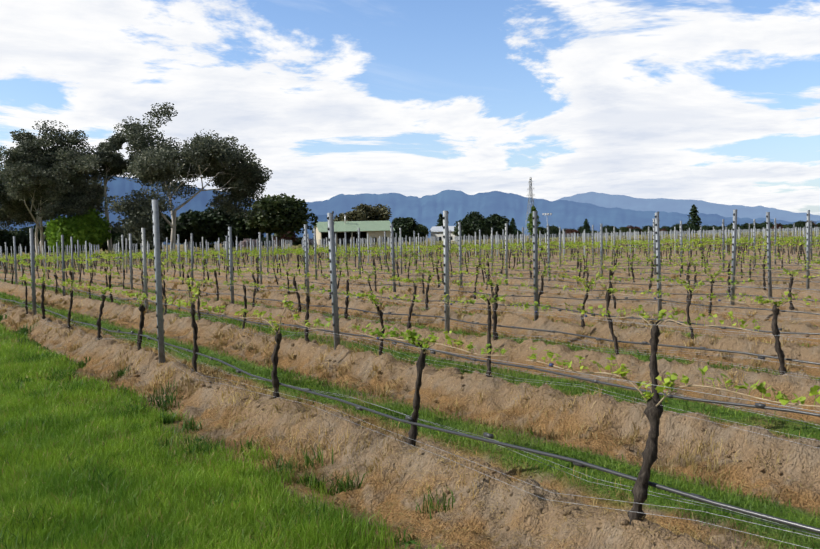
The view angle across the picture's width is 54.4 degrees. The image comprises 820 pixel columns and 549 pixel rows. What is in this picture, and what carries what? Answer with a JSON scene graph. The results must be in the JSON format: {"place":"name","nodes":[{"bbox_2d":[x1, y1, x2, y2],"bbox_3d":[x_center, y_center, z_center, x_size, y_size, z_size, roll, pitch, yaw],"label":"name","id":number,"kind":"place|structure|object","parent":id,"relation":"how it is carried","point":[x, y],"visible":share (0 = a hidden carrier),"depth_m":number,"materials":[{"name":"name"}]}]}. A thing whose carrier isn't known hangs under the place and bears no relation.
{"place":"outdoors","nodes":[
{"label":"outdoors","id":0,"kind":"place"},
{"bbox_2d":[0,175,333,244],"bbox_3d":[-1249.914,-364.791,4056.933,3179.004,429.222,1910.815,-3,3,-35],"label":"mountain range","id":1,"kind":"structure","parent":0,"point":[120,187],"depth_m":4431.06,"materials":[{"name":"blue stone"}]},
{"bbox_2d":[0,233,819,548],"bbox_3d":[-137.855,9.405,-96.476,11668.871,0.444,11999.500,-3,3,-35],"label":"ground","id":2,"kind":"structure","parent":0,"point":[540,521],"depth_m":8.58,"materials":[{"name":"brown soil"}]},
{"bbox_2d":[0,169,14,211],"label":"eucalyptus tree","id":3,"kind":"object","parent":2,"relation":"on","point":[3,196],"visible":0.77,"depth_m":132.42,"materials":[{"name":"green plant"}]},
{"bbox_2d":[0,228,29,256],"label":"dark tree","id":4,"kind":"object","parent":2,"relation":"on","point":[21,238],"visible":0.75,"depth_m":158.41,"materials":[{"name":"green plant"}]},
{"bbox_2d":[19,225,52,254],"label":"dark tree","id":5,"kind":"object","parent":2,"relation":"on","point":[25,229],"visible":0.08,"depth_m":165.50,"materials":[{"name":"green plant"}]},
{"bbox_2d":[0,120,109,254],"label":"eucalyptus tree","id":6,"kind":"object","parent":2,"relation":"on","point":[46,182],"visible":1,"depth_m":129.39,"materials":[{"name":"green plant"}]},
{"bbox_2d":[44,206,111,256],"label":"bush","id":7,"kind":"object","parent":2,"relation":"on","point":[92,227],"visible":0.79,"depth_m":128.90,"materials":[{"name":"green plant"}]},
{"bbox_2d":[99,225,120,252],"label":"dark tree","id":8,"kind":"object","parent":2,"relation":"on","point":[104,247],"visible":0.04,"depth_m":175.92,"materials":[{"name":"green plant"}]},
{"bbox_2d":[93,133,130,253],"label":"eucalyptus tree","id":9,"kind":"object","parent":2,"relation":"on","point":[115,163],"visible":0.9,"depth_m":135.65,"materials":[{"name":"green plant"}]},
{"bbox_2d":[112,229,162,252],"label":"bush","id":10,"kind":"object","parent":2,"relation":"on","point":[138,246],"visible":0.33,"depth_m":162.68,"materials":[{"name":"green plant"}]},
{"bbox_2d":[153,214,181,251],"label":"dark tree","id":11,"kind":"object","parent":2,"relation":"on","point":[166,224],"visible":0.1,"depth_m":171.84,"materials":[{"name":"green plant"}]},
{"bbox_2d":[74,102,272,252],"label":"eucalyptus tree","id":12,"kind":"object","parent":2,"relation":"on","point":[222,160],"visible":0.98,"depth_m":138.79,"materials":[{"name":"green plant"}]},
{"bbox_2d":[165,209,217,251],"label":"dark tree","id":13,"kind":"object","parent":2,"relation":"on","point":[198,225],"visible":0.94,"depth_m":169.04,"materials":[{"name":"green plant"}]},
{"bbox_2d":[180,209,217,249],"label":"dark tree","id":14,"kind":"object","parent":2,"relation":"on","point":[186,237],"visible":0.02,"depth_m":174.65,"materials":[{"name":"green plant"}]},
{"bbox_2d":[4,347,423,548],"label":"lawn weeds","id":15,"kind":"object","parent":2,"relation":"on","point":[408,543],"visible":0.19,"depth_m":5.22,"materials":[{"name":"green plant"}]},
{"bbox_2d":[0,321,449,548],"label":"lawn grass","id":16,"kind":"structure","parent":2,"relation":"on","point":[87,507],"depth_m":5.58,"materials":[{"name":"green plant"}]},
{"bbox_2d":[0,312,454,548],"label":"grass tussocks","id":17,"kind":"object","parent":2,"relation":"on","point":[340,485],"depth_m":6.32,"materials":[{"name":"green plant"}]},
{"bbox_2d":[203,202,263,249],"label":"dark tree","id":18,"kind":"object","parent":2,"relation":"on","point":[222,221],"visible":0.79,"depth_m":170.44,"materials":[{"name":"green plant"}]},
{"bbox_2d":[238,239,258,249],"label":"bush","id":19,"kind":"object","parent":2,"relation":"on","point":[253,242],"visible":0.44,"depth_m":155.68,"materials":[{"name":"plant"}]},
{"bbox_2d":[262,234,275,246],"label":"bush","id":20,"kind":"object","parent":2,"relation":"on","point":[269,238],"visible":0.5,"depth_m":274.47,"materials":[{"name":"green plant"}]},
{"bbox_2d":[242,193,317,248],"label":"round olive tree","id":21,"kind":"object","parent":2,"relation":"on","point":[285,214],"visible":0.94,"depth_m":163.81,"materials":[{"name":"green plant"}]},
{"bbox_2d":[273,231,297,246],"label":"bush","id":22,"kind":"object","parent":2,"relation":"on","point":[294,236],"visible":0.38,"depth_m":250.65,"materials":[{"name":"green plant"}]},
{"bbox_2d":[289,237,302,245],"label":"bush","id":23,"kind":"object","parent":2,"relation":"on","point":[298,240],"visible":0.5,"depth_m":288.54,"materials":[{"name":"green plant"}]},
{"bbox_2d":[309,238,313,247],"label":"bush","id":24,"kind":"object","parent":2,"relation":"on","point":[310,241],"visible":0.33,"depth_m":173.02,"materials":[{"name":"plant"}]},
{"bbox_2d":[312,215,394,247],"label":"building","id":25,"kind":"structure","parent":2,"relation":"on","point":[375,229],"depth_m":181.73,"materials":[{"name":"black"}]},
{"bbox_2d":[334,203,375,221],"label":"sparse tree","id":26,"kind":"object","parent":2,"relation":"on","point":[362,212],"visible":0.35,"depth_m":231.52,"materials":[{"name":"green plant"}]},
{"bbox_2d":[366,204,391,220],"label":"sparse tree","id":27,"kind":"object","parent":2,"relation":"on","point":[382,213],"visible":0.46,"depth_m":235.98,"materials":[{"name":"green plant"}]},
{"bbox_2d":[391,217,421,244],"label":"round tree","id":28,"kind":"object","parent":2,"relation":"on","point":[408,226],"visible":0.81,"depth_m":213.22,"materials":[{"name":"green plant"}]},
{"bbox_2d":[5,200,811,363],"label":"posts","id":29,"kind":"object","parent":2,"relation":"on","point":[332,261],"visible":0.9,"depth_m":18.26,"materials":[{"name":"grey wood"}]},
{"bbox_2d":[0,223,818,271],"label":"posts","id":30,"kind":"object","parent":2,"relation":"on","point":[815,229],"visible":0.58,"depth_m":83.21,"materials":[{"name":"grey wood"}]},
{"bbox_2d":[0,266,819,548],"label":"sward grass","id":31,"kind":"structure","parent":2,"relation":"on","point":[239,323],"depth_m":7.82,"materials":[{"name":"green plant"}]},
{"bbox_2d":[0,248,819,548],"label":"irrigation hoses","id":32,"kind":"object","parent":2,"relation":"on","point":[692,496],"visible":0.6,"depth_m":10.02,"materials":[{"name":"grey plastic"}]},
{"bbox_2d":[0,235,819,284],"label":"vines","id":33,"kind":"object","parent":2,"relation":"on","point":[571,244],"visible":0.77,"depth_m":42.08,"materials":[{"name":"green plant"}]},
{"bbox_2d":[4,230,819,263],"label":"vines","id":34,"kind":"object","parent":2,"relation":"on","point":[580,239],"visible":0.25,"depth_m":120.14,"materials":[{"name":"green plant"}]},
{"bbox_2d":[11,292,819,548],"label":"soil clods","id":35,"kind":"object","parent":2,"relation":"on","point":[624,521],"visible":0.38,"depth_m":6.48,"materials":[{"name":"brown soil"}]},
{"bbox_2d":[407,224,428,243],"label":"round tree","id":36,"kind":"object","parent":2,"relation":"on","point":[424,230],"visible":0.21,"depth_m":221.85,"materials":[{"name":"green plant"}]},
{"bbox_2d":[19,248,819,524],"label":"vines","id":37,"kind":"object","parent":2,"relation":"on","point":[653,410],"visible":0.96,"depth_m":10.03,"materials":[{"name":"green plant"}]},
{"bbox_2d":[435,213,442,225],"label":"dark conifer","id":38,"kind":"object","parent":2,"relation":"on","point":[440,221],"visible":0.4,"depth_m":258.81,"materials":[{"name":"green plant"}]},
{"bbox_2d":[429,226,455,243],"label":"white cottage","id":39,"kind":"structure","parent":2,"relation":"on","point":[436,231],"depth_m":222.79,"materials":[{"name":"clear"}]},
{"bbox_2d":[453,211,498,241],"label":"round tree","id":40,"kind":"object","parent":2,"relation":"on","point":[473,222],"visible":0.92,"depth_m":211.69,"materials":[{"name":"green plant"}]},
{"bbox_2d":[486,214,514,239],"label":"round tree","id":41,"kind":"object","parent":2,"relation":"on","point":[498,221],"visible":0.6,"depth_m":218.37,"materials":[{"name":"green plant"}]},
{"bbox_2d":[509,218,517,229],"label":"dark conifer","id":42,"kind":"object","parent":2,"relation":"on","point":[513,224],"visible":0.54,"depth_m":296.51,"materials":[{"name":"green plant"}]},
{"bbox_2d":[513,229,521,238],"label":"bush","id":43,"kind":"object","parent":2,"relation":"on","point":[515,232],"visible":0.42,"depth_m":293.56,"materials":[{"name":"green plant"}]},
{"bbox_2d":[524,177,534,237],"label":"power pylon","id":44,"kind":"object","parent":2,"relation":"on","point":[530,189],"visible":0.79,"depth_m":610.56,"materials":[{"name":"silver metal"}]},
{"bbox_2d":[527,205,541,236],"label":"yellow conifer","id":45,"kind":"object","parent":2,"relation":"on","point":[530,223],"visible":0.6,"depth_m":265.82,"materials":[{"name":"green plant"}]},
{"bbox_2d":[530,226,545,239],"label":"bush","id":46,"kind":"object","parent":2,"relation":"on","point":[542,230],"visible":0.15,"depth_m":315.43,"materials":[{"name":"green plant"}]},
{"bbox_2d":[543,225,561,237],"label":"bush","id":47,"kind":"object","parent":2,"relation":"on","point":[553,230],"visible":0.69,"depth_m":292.74,"materials":[{"name":"green plant"}]},
{"bbox_2d":[565,229,579,237],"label":"round tree","id":48,"kind":"object","parent":2,"relation":"on","point":[570,231],"visible":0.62,"depth_m":301.81,"materials":[{"name":"green plant"}]},
{"bbox_2d":[583,219,590,232],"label":"dark conifer","id":49,"kind":"object","parent":2,"relation":"on","point":[586,226],"visible":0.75,"depth_m":369.87,"materials":[{"name":"green plant"}]},
{"bbox_2d":[609,228,618,234],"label":"hedge tree","id":50,"kind":"object","parent":2,"relation":"on","point":[616,230],"visible":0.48,"depth_m":411.41,"materials":[{"name":"green plant"}]},
{"bbox_2d":[618,227,629,234],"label":"hedge tree","id":51,"kind":"object","parent":2,"relation":"on","point":[624,229],"visible":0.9,"depth_m":405.37,"materials":[{"name":"green plant"}]},
{"bbox_2d":[627,225,641,234],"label":"horizon tree","id":52,"kind":"object","parent":2,"relation":"on","point":[631,227],"visible":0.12,"depth_m":448.25,"materials":[{"name":"green plant"}]},
{"bbox_2d":[631,228,640,234],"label":"hedge tree","id":53,"kind":"object","parent":2,"relation":"on","point":[635,230],"visible":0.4,"depth_m":423.10,"materials":[{"name":"green plant"}]},
{"bbox_2d":[642,225,652,230],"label":"horizon tree","id":54,"kind":"object","parent":2,"relation":"on","point":[646,227],"visible":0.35,"depth_m":452.43,"materials":[{"name":"green plant"}]},
{"bbox_2d":[660,226,670,233],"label":"horizon tree","id":55,"kind":"object","parent":2,"relation":"on","point":[667,228],"visible":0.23,"depth_m":447.78,"materials":[{"name":"green plant"}]},
{"bbox_2d":[670,226,682,234],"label":"hedge tree","id":56,"kind":"object","parent":2,"relation":"on","point":[677,228],"visible":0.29,"depth_m":416.81,"materials":[{"name":"green plant"}]},
{"bbox_2d":[671,223,686,232],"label":"horizon tree","id":57,"kind":"object","parent":2,"relation":"on","point":[677,225],"visible":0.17,"depth_m":449.10,"materials":[{"name":"green plant"}]},
{"bbox_2d":[686,204,701,232],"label":"dark conifer","id":58,"kind":"object","parent":2,"relation":"on","point":[695,220],"visible":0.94,"depth_m":337.64,"materials":[{"name":"green plant"}]},
{"bbox_2d":[704,226,712,232],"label":"hedge tree","id":59,"kind":"object","parent":2,"relation":"on","point":[707,228],"visible":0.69,"depth_m":403.42,"materials":[{"name":"green plant"}]},
{"bbox_2d":[712,226,727,233],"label":"hedge tree","id":60,"kind":"object","parent":2,"relation":"on","point":[718,227],"visible":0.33,"depth_m":373.08,"materials":[{"name":"green plant"}]},
{"bbox_2d":[740,223,747,230],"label":"hedge tree","id":61,"kind":"object","parent":2,"relation":"on","point":[744,226],"visible":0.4,"depth_m":372.35,"materials":[{"name":"green plant"}]},
{"bbox_2d":[745,222,764,231],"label":"hedge tree","id":62,"kind":"object","parent":2,"relation":"on","point":[757,226],"visible":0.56,"depth_m":361.32,"materials":[{"name":"green plant"}]},
{"bbox_2d":[771,223,782,230],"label":"hedge tree","id":63,"kind":"object","parent":2,"relation":"on","point":[778,226],"visible":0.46,"depth_m":384.84,"materials":[{"name":"green plant"}]},
{"bbox_2d":[791,223,803,230],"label":"hedge tree","id":64,"kind":"object","parent":2,"relation":"on","point":[799,225],"visible":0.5,"depth_m":367.50,"materials":[{"name":"green plant"}]},
{"bbox_2d":[792,220,806,225],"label":"horizon tree","id":65,"kind":"object","parent":2,"relation":"on","point":[801,222],"visible":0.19,"depth_m":418.37,"materials":[{"name":"green plant"}]},
{"bbox_2d":[0,0,819,214],"label":"sky","id":66,"kind":"structure","parent":0,"point":[712,101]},
{"bbox_2d":[303,190,819,237],"bbox_3d":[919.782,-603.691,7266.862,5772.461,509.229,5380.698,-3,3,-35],"label":"mountain range","id":67,"kind":"structure","parent":0,"point":[426,210],"depth_m":7919.78,"materials":[{"name":"blue stone"}]},
{"bbox_2d":[551,192,819,221],"bbox_3d":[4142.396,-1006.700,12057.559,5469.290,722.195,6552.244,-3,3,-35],"label":"mountain range","id":68,"kind":"structure","parent":0,"point":[682,206],"depth_m":12803.29,"materials":[{"name":"blue stone"}]}
]}

